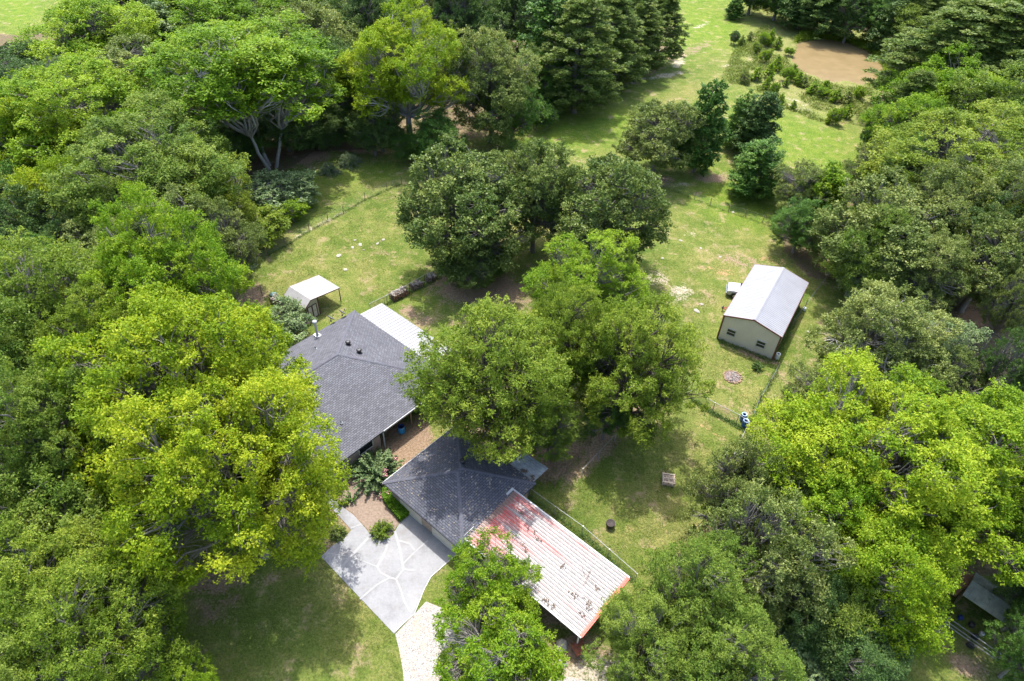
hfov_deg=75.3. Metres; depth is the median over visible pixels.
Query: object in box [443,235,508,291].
oak tree
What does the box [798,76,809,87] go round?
sapling
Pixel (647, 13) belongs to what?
pine tree
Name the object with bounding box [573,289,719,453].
elm tree
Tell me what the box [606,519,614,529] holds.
kettle planter
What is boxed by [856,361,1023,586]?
leafy tree
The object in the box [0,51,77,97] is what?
leafy tree
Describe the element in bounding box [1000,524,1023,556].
understory tree
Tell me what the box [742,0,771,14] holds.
forest tree
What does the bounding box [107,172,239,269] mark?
leafy tree
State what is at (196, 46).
understory tree
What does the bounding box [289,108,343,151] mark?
leafy tree
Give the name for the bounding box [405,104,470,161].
leafy tree
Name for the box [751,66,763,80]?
sapling
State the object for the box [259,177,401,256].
wire fence
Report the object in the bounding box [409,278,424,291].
firewood stack
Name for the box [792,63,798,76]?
sapling
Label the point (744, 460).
leafy tree
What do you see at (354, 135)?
leafy tree
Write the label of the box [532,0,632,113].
pine tree
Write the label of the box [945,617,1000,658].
utility trailer
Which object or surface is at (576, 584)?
carport
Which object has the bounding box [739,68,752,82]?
sapling
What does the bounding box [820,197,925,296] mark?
understory tree
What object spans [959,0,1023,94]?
pine tree
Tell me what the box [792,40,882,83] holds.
pond water
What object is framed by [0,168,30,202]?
understory tree
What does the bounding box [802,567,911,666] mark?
understory tree
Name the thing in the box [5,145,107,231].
leafy tree
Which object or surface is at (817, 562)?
understory tree
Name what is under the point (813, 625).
understory tree
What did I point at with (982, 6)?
pine tree
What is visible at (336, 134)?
leafy tree
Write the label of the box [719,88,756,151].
young tree
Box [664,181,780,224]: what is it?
wire fence
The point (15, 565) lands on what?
elm tree
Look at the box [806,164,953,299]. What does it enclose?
oak tree
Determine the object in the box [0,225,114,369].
elm tree
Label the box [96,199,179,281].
understory tree
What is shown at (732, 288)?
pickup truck
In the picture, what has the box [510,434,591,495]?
dog kennel
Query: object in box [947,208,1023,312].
oak tree
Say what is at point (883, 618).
leafy tree
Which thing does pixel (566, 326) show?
elm tree
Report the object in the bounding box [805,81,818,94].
sapling
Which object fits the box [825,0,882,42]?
forest tree
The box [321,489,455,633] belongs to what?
driveway
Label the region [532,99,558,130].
shrub
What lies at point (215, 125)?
leafy tree
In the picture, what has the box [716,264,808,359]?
metal shop
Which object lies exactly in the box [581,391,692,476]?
chain link fence
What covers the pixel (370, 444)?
window
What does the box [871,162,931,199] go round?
understory tree
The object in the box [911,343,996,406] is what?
leafy tree
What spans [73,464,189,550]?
leafy tree
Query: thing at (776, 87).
sapling
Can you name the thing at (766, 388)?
wire fence
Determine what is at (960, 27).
pine tree
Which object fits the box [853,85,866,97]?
sapling
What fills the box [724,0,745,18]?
young tree
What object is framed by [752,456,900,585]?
leafy tree
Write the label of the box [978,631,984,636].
storage bin
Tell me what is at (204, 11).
leafy tree
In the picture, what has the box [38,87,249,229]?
leafy tree
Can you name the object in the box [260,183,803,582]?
fence weeds
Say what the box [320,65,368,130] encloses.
understory tree
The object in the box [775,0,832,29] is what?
forest tree
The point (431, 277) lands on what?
firewood stack
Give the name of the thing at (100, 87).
leafy tree
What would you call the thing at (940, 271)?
oak tree
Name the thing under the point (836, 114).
sapling
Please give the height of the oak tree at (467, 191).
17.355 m
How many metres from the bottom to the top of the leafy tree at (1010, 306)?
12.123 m
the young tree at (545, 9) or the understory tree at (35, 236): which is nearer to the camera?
the understory tree at (35, 236)
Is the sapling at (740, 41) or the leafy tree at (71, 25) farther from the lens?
the sapling at (740, 41)
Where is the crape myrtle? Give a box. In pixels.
[346,447,404,497]
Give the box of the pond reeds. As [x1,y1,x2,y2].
[790,28,892,78]
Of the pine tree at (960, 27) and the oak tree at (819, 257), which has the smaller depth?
the oak tree at (819, 257)
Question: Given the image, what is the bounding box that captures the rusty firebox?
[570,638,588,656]
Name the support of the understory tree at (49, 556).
on the ground at (438, 302)
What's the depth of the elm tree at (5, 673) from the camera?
37.26 m
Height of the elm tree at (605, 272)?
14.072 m
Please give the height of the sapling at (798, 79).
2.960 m
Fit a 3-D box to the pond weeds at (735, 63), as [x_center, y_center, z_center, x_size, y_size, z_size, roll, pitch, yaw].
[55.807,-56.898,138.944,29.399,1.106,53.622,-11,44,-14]
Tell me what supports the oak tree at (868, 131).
on the ground at (438, 302)
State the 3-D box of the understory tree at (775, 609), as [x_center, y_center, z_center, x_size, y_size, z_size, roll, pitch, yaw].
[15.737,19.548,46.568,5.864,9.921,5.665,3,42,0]
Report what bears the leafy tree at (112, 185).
on the ground at (438, 302)
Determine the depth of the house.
63.61 m
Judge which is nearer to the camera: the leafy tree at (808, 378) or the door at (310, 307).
the leafy tree at (808, 378)
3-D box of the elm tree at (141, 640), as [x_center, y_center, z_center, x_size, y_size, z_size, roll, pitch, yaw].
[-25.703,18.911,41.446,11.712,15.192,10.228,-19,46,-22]
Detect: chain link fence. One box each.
[369,271,440,308]
[528,489,637,579]
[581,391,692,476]
[692,391,749,453]
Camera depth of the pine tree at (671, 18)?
132.64 m
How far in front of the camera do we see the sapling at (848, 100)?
126.32 m
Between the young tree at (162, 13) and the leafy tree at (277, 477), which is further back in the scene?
the young tree at (162, 13)
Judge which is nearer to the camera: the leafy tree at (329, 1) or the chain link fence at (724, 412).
the chain link fence at (724, 412)
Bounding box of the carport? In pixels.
[465,487,629,642]
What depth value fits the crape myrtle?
59.25 m
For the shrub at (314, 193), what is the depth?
91.70 m
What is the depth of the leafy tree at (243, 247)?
73.88 m
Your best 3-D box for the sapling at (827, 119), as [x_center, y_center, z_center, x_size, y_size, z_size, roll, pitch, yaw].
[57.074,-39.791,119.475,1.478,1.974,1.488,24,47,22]
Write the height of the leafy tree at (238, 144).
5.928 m
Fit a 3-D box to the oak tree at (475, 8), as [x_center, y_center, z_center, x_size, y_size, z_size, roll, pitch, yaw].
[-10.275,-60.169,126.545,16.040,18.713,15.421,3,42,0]
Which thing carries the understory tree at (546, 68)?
on the ground at (438, 302)
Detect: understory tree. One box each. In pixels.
[0,158,43,206]
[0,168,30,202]
[0,230,53,297]
[33,517,55,574]
[45,194,100,251]
[69,106,122,173]
[78,21,153,63]
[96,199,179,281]
[104,0,144,11]
[136,106,238,178]
[164,23,209,64]
[245,0,281,38]
[293,60,340,108]
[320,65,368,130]
[331,13,366,47]
[348,85,404,152]
[411,18,458,64]
[456,5,514,46]
[520,44,571,103]
[714,576,784,658]
[764,525,866,617]
[767,566,873,662]
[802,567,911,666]
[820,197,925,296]
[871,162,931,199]
[887,0,956,38]
[938,186,1020,277]
[947,104,978,155]
[961,382,1023,464]
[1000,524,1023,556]
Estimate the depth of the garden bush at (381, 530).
55.52 m
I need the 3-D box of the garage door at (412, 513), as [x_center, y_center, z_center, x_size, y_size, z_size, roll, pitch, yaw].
[-8.652,14.340,56.551,2.700,2.090,0.050,32,50,28]
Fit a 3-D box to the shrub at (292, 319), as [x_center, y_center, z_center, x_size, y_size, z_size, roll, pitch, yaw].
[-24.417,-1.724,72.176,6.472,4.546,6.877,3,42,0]
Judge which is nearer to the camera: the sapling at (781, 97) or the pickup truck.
the pickup truck
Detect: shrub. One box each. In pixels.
[236,167,312,215]
[238,201,291,247]
[253,167,320,209]
[266,294,317,348]
[271,196,309,221]
[291,183,321,204]
[337,498,348,510]
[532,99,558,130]
[615,58,644,83]
[729,29,740,43]
[759,626,830,680]
[768,597,854,680]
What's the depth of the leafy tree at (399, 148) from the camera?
101.81 m
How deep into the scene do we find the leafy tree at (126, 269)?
56.46 m
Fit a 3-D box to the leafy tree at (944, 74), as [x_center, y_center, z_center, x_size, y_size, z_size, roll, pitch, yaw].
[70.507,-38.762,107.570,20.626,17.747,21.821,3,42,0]
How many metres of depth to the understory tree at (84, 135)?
88.79 m
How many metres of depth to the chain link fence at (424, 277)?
79.36 m
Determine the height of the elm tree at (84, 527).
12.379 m
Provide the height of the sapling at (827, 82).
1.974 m
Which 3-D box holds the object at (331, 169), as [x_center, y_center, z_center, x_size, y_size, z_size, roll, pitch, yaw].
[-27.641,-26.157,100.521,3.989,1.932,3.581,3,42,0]
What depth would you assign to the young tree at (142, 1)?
124.16 m
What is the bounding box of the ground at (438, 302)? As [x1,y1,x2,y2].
[0,0,1023,680]
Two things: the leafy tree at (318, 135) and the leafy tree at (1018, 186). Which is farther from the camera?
the leafy tree at (318, 135)
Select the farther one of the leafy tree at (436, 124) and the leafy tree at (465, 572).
the leafy tree at (436, 124)
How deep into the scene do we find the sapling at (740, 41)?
148.96 m
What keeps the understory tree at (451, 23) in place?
on the ground at (438, 302)
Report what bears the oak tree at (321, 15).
on the ground at (438, 302)
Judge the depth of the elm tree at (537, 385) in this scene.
53.37 m
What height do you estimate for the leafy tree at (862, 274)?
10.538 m
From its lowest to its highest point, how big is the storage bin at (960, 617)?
0.396 m
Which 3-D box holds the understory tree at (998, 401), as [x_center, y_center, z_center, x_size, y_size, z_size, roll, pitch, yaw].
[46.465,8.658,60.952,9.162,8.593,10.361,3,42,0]
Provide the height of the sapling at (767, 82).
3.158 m
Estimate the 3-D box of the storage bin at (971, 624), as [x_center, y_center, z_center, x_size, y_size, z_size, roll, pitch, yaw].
[35.700,22.019,51.495,0.489,0.450,0.496,3,42,0]
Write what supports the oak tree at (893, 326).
on the ground at (438, 302)
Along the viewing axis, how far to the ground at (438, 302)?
79.04 m
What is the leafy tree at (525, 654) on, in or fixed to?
on the ground at (438, 302)
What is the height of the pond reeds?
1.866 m
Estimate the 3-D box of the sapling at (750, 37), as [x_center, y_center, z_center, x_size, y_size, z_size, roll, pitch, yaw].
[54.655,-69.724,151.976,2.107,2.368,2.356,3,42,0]
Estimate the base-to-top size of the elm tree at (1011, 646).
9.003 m
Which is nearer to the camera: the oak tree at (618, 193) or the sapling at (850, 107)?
the oak tree at (618, 193)
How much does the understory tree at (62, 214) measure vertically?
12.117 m
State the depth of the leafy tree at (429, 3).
124.38 m
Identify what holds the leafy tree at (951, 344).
on the ground at (438, 302)
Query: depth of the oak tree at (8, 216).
71.91 m
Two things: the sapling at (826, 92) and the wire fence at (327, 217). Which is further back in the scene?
the sapling at (826, 92)
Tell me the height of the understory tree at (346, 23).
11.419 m
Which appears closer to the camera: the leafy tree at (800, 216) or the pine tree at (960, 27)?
the leafy tree at (800, 216)
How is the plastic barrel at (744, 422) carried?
on the ground at (438, 302)
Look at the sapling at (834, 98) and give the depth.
126.68 m
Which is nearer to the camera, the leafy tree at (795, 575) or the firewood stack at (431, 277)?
the leafy tree at (795, 575)
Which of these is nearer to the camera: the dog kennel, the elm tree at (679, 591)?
the elm tree at (679, 591)
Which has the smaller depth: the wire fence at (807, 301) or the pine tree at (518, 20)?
the wire fence at (807, 301)
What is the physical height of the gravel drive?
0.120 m
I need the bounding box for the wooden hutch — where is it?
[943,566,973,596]
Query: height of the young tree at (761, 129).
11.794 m
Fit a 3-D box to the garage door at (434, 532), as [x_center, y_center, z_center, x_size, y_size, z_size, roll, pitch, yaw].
[-5.657,16.195,54.658,2.700,2.090,0.050,32,50,28]
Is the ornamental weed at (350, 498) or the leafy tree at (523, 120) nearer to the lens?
the ornamental weed at (350, 498)
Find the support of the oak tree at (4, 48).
on the ground at (438, 302)
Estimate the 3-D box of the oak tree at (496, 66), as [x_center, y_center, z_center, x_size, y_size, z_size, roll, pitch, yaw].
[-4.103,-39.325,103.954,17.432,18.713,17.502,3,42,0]
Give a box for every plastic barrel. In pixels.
[398,424,404,433]
[739,412,747,421]
[741,418,748,427]
[774,352,780,359]
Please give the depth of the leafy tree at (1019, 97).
98.42 m
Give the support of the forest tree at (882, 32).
on the ground at (438, 302)
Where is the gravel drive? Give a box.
[395,602,584,680]
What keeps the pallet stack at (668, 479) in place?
on the ground at (438, 302)
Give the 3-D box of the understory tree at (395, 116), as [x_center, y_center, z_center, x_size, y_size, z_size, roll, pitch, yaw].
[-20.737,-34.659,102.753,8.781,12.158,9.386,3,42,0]
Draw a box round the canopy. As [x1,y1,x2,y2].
[284,275,340,320]
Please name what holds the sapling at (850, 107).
on the ground at (438, 302)
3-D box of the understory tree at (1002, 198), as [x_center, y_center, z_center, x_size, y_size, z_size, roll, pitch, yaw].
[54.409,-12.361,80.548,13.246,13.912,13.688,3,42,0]
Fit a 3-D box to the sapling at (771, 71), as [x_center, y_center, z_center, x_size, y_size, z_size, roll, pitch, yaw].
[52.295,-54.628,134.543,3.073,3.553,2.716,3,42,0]
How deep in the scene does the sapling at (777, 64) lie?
137.36 m
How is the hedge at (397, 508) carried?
on the ground at (438, 302)
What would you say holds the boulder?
on the ground at (438, 302)
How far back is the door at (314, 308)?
75.54 m
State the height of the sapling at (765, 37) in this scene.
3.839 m
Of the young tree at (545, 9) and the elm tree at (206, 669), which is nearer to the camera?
the elm tree at (206, 669)
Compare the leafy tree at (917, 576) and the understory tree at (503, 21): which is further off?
the understory tree at (503, 21)
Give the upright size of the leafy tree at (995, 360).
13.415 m
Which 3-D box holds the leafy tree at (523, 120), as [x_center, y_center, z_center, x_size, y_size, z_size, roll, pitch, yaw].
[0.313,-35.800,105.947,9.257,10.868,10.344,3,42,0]
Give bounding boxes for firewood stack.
[269,293,287,305]
[389,285,409,300]
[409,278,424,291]
[425,272,437,281]
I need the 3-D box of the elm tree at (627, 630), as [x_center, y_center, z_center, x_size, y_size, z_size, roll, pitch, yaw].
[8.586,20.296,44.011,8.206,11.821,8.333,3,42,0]
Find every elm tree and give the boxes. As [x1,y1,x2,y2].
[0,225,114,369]
[0,515,129,679]
[0,541,204,680]
[0,585,122,680]
[26,276,157,397]
[44,513,177,625]
[155,647,222,680]
[391,291,579,465]
[519,227,656,338]
[520,406,581,462]
[528,274,625,411]
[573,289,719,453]
[580,577,710,680]
[635,526,763,677]
[650,581,808,680]
[983,599,1023,680]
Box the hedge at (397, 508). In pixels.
[381,486,409,520]
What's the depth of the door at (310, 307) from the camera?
74.99 m
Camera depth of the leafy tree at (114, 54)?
102.58 m
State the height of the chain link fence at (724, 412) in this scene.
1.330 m
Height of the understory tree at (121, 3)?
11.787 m
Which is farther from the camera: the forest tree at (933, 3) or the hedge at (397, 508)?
the forest tree at (933, 3)
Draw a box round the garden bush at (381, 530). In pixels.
[368,518,393,544]
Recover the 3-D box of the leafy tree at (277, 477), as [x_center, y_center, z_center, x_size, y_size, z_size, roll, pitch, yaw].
[-19.638,9.941,47.421,16.526,21.024,17.413,3,42,0]
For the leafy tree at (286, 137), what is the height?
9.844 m
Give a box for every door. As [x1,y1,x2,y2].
[307,306,313,316]
[312,303,318,316]
[400,499,421,524]
[432,527,454,552]
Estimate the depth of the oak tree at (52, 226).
70.27 m
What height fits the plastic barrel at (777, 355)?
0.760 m
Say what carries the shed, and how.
on the ground at (438, 302)
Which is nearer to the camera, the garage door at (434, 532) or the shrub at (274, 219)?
the garage door at (434, 532)
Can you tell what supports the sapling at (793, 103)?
on the ground at (438, 302)
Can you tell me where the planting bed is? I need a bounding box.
[329,472,398,537]
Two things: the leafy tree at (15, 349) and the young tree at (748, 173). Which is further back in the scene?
the young tree at (748, 173)
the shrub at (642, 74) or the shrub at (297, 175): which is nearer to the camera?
the shrub at (297, 175)
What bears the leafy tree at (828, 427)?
on the ground at (438, 302)
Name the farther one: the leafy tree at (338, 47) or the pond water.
the pond water
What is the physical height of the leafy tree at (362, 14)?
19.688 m
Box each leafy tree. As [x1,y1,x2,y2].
[0,36,179,171]
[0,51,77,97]
[0,95,83,168]
[0,100,52,161]
[0,291,88,419]
[0,338,133,514]
[0,436,165,595]
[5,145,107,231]
[8,0,165,70]
[27,277,323,517]
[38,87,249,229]
[50,155,139,248]
[60,214,157,265]
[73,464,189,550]
[77,180,254,368]
[78,32,186,127]
[85,354,356,596]
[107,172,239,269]
[119,5,347,169]
[141,66,198,115]
[151,0,290,45]
[174,148,262,232]
[186,195,267,283]
[199,107,277,157]
[209,124,257,172]
[253,92,331,151]
[261,0,347,15]
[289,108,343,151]
[295,27,369,108]
[318,103,350,143]
[325,0,410,66]
[329,0,477,132]
[344,106,403,155]
[390,124,424,162]
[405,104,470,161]
[409,0,466,28]
[430,577,569,680]
[432,525,544,633]
[485,83,543,150]
[541,64,585,113]
[580,375,631,439]
[681,433,793,544]
[683,471,864,629]
[745,341,1023,580]
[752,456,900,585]
[768,196,836,253]
[771,157,835,214]
[777,359,848,419]
[788,605,916,680]
[824,496,970,666]
[836,246,908,309]
[839,139,889,207]
[852,97,1023,219]
[856,131,947,198]
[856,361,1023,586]
[857,88,949,155]
[869,37,1022,141]
[875,596,916,661]
[880,309,993,393]
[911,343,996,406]
[944,58,1023,148]
[952,323,1023,407]
[958,151,1023,220]
[968,267,1023,351]
[989,563,1023,631]
[991,0,1023,61]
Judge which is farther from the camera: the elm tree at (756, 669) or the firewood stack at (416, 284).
the firewood stack at (416, 284)
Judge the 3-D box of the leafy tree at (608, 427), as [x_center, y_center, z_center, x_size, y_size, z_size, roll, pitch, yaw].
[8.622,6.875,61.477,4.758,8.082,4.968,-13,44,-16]
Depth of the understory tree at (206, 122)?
90.88 m
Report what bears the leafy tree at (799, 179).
on the ground at (438, 302)
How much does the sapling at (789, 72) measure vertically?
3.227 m
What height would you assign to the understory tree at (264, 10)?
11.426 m
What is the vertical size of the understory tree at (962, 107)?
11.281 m
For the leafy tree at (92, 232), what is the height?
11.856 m
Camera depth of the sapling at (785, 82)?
131.71 m
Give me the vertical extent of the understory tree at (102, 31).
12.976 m
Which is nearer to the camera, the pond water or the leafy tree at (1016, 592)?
the leafy tree at (1016, 592)
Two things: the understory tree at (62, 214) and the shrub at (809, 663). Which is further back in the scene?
the understory tree at (62, 214)
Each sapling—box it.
[737,35,745,45]
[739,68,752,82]
[747,31,754,41]
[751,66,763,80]
[752,41,762,52]
[758,31,771,45]
[758,48,773,61]
[762,62,775,78]
[762,74,771,89]
[767,28,776,45]
[769,81,781,92]
[771,54,783,71]
[773,35,783,49]
[778,93,785,105]
[779,67,796,78]
[781,76,789,86]
[784,47,796,55]
[789,100,797,109]
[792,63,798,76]
[793,71,803,85]
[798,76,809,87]
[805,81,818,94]
[817,85,832,97]
[819,80,831,88]
[825,115,831,124]
[827,107,847,124]
[828,89,842,102]
[840,90,855,103]
[842,102,853,118]
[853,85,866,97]
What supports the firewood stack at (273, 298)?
on the ground at (438, 302)
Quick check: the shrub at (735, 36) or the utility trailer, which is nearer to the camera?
the utility trailer
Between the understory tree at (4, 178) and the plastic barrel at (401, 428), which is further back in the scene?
the understory tree at (4, 178)
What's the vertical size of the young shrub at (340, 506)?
0.784 m
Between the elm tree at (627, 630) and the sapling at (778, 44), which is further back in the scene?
the sapling at (778, 44)
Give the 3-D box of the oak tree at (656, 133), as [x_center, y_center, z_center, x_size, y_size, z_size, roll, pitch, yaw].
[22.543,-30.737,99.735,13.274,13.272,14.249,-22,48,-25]
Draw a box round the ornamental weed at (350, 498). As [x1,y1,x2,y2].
[342,491,358,502]
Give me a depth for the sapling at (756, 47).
144.97 m
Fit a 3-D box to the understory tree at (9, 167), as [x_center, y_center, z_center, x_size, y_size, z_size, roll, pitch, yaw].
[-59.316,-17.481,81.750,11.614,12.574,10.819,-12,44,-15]
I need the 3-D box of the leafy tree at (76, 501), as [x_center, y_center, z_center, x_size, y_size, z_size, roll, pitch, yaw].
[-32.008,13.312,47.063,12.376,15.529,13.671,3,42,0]
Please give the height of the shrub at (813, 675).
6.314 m
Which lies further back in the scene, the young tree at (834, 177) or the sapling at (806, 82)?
the sapling at (806, 82)
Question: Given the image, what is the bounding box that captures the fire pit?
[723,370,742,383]
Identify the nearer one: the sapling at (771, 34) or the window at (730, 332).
the window at (730, 332)
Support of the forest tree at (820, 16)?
on the ground at (438, 302)
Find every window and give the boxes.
[358,440,373,455]
[726,328,736,336]
[755,339,765,348]
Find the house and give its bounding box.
[261,303,449,522]
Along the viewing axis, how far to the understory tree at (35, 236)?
66.17 m
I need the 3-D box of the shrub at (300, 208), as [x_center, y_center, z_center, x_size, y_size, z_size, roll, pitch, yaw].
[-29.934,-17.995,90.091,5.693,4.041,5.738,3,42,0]
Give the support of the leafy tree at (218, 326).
on the ground at (438, 302)
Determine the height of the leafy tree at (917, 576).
14.420 m
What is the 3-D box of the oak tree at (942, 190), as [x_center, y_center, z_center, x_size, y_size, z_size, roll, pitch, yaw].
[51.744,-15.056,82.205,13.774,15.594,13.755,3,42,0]
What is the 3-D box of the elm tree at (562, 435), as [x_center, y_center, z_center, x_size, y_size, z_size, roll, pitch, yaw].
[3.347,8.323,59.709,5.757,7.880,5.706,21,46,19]
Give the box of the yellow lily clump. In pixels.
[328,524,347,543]
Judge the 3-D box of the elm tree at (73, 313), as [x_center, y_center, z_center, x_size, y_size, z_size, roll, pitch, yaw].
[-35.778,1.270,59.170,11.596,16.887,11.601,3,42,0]
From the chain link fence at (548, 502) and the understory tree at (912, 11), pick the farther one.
the understory tree at (912, 11)
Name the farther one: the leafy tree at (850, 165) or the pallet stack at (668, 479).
the leafy tree at (850, 165)
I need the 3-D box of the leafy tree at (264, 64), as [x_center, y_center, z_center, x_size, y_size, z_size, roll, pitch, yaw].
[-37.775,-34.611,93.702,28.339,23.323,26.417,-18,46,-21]
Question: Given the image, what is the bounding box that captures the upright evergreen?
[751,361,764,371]
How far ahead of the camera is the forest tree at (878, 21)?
146.52 m
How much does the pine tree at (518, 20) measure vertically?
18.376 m
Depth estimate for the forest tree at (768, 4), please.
161.44 m
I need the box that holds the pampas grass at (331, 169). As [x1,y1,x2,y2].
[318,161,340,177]
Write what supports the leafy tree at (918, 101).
on the ground at (438, 302)
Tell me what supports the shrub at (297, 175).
on the ground at (438, 302)
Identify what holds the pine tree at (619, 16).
on the ground at (438, 302)
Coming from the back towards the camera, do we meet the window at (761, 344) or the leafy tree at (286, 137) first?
the leafy tree at (286, 137)
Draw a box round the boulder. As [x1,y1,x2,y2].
[556,638,566,650]
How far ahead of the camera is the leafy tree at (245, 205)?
80.36 m
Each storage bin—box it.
[957,615,963,620]
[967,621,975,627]
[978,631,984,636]
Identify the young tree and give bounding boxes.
[117,0,178,56]
[135,0,193,38]
[513,0,590,92]
[674,78,732,176]
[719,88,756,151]
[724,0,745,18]
[727,135,789,199]
[729,91,784,155]
[796,159,852,226]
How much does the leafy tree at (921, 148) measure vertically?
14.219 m
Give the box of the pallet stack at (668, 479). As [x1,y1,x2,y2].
[662,472,674,486]
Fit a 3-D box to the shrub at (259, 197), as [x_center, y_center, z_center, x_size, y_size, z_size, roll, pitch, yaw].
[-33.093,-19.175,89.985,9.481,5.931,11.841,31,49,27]
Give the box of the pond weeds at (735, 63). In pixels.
[722,25,876,123]
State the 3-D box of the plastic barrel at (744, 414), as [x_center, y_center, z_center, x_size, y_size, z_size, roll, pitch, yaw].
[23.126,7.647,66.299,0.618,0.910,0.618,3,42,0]
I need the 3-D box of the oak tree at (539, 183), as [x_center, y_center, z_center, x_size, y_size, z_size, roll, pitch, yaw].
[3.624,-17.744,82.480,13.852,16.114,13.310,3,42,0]
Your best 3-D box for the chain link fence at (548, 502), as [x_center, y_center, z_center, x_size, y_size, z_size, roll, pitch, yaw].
[5.809,16.116,56.038,11.687,1.330,0.398,33,51,29]
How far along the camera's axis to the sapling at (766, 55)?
140.59 m
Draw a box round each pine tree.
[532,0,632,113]
[582,0,649,94]
[615,0,673,74]
[638,0,693,63]
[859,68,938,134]
[860,6,1005,114]
[863,0,1023,102]
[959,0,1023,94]
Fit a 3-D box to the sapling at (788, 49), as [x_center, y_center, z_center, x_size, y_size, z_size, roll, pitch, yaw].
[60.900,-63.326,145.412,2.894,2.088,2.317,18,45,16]
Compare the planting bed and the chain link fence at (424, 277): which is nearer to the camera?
the planting bed
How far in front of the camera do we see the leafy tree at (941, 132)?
85.44 m
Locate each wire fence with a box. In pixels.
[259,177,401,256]
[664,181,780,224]
[750,362,779,421]
[790,276,826,326]
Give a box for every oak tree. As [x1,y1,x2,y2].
[0,39,71,80]
[0,179,74,252]
[20,218,92,252]
[261,0,362,48]
[392,129,542,284]
[426,0,499,50]
[436,24,542,146]
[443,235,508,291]
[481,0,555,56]
[487,136,589,253]
[544,151,677,264]
[611,98,711,174]
[799,277,965,410]
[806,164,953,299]
[808,210,858,275]
[859,101,907,156]
[885,225,976,315]
[894,151,1015,238]
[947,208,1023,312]
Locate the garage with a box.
[382,426,535,559]
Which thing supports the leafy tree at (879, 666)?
on the ground at (438, 302)
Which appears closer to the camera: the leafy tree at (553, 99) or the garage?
the garage
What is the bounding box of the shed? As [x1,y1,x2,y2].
[953,572,1013,634]
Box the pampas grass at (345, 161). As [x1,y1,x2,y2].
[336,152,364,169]
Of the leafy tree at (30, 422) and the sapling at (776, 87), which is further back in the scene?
the sapling at (776, 87)
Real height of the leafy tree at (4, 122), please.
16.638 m
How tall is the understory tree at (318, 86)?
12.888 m
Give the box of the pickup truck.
[725,281,743,297]
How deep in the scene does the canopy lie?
75.75 m
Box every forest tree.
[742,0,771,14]
[747,0,797,20]
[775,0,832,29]
[792,0,853,39]
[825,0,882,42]
[852,0,906,40]
[864,0,924,51]
[886,0,952,46]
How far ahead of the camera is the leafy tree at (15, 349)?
53.79 m
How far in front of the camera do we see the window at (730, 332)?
74.19 m
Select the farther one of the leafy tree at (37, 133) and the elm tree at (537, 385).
the leafy tree at (37, 133)
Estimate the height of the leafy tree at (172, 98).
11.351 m
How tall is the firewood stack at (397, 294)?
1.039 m
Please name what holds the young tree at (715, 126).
on the ground at (438, 302)

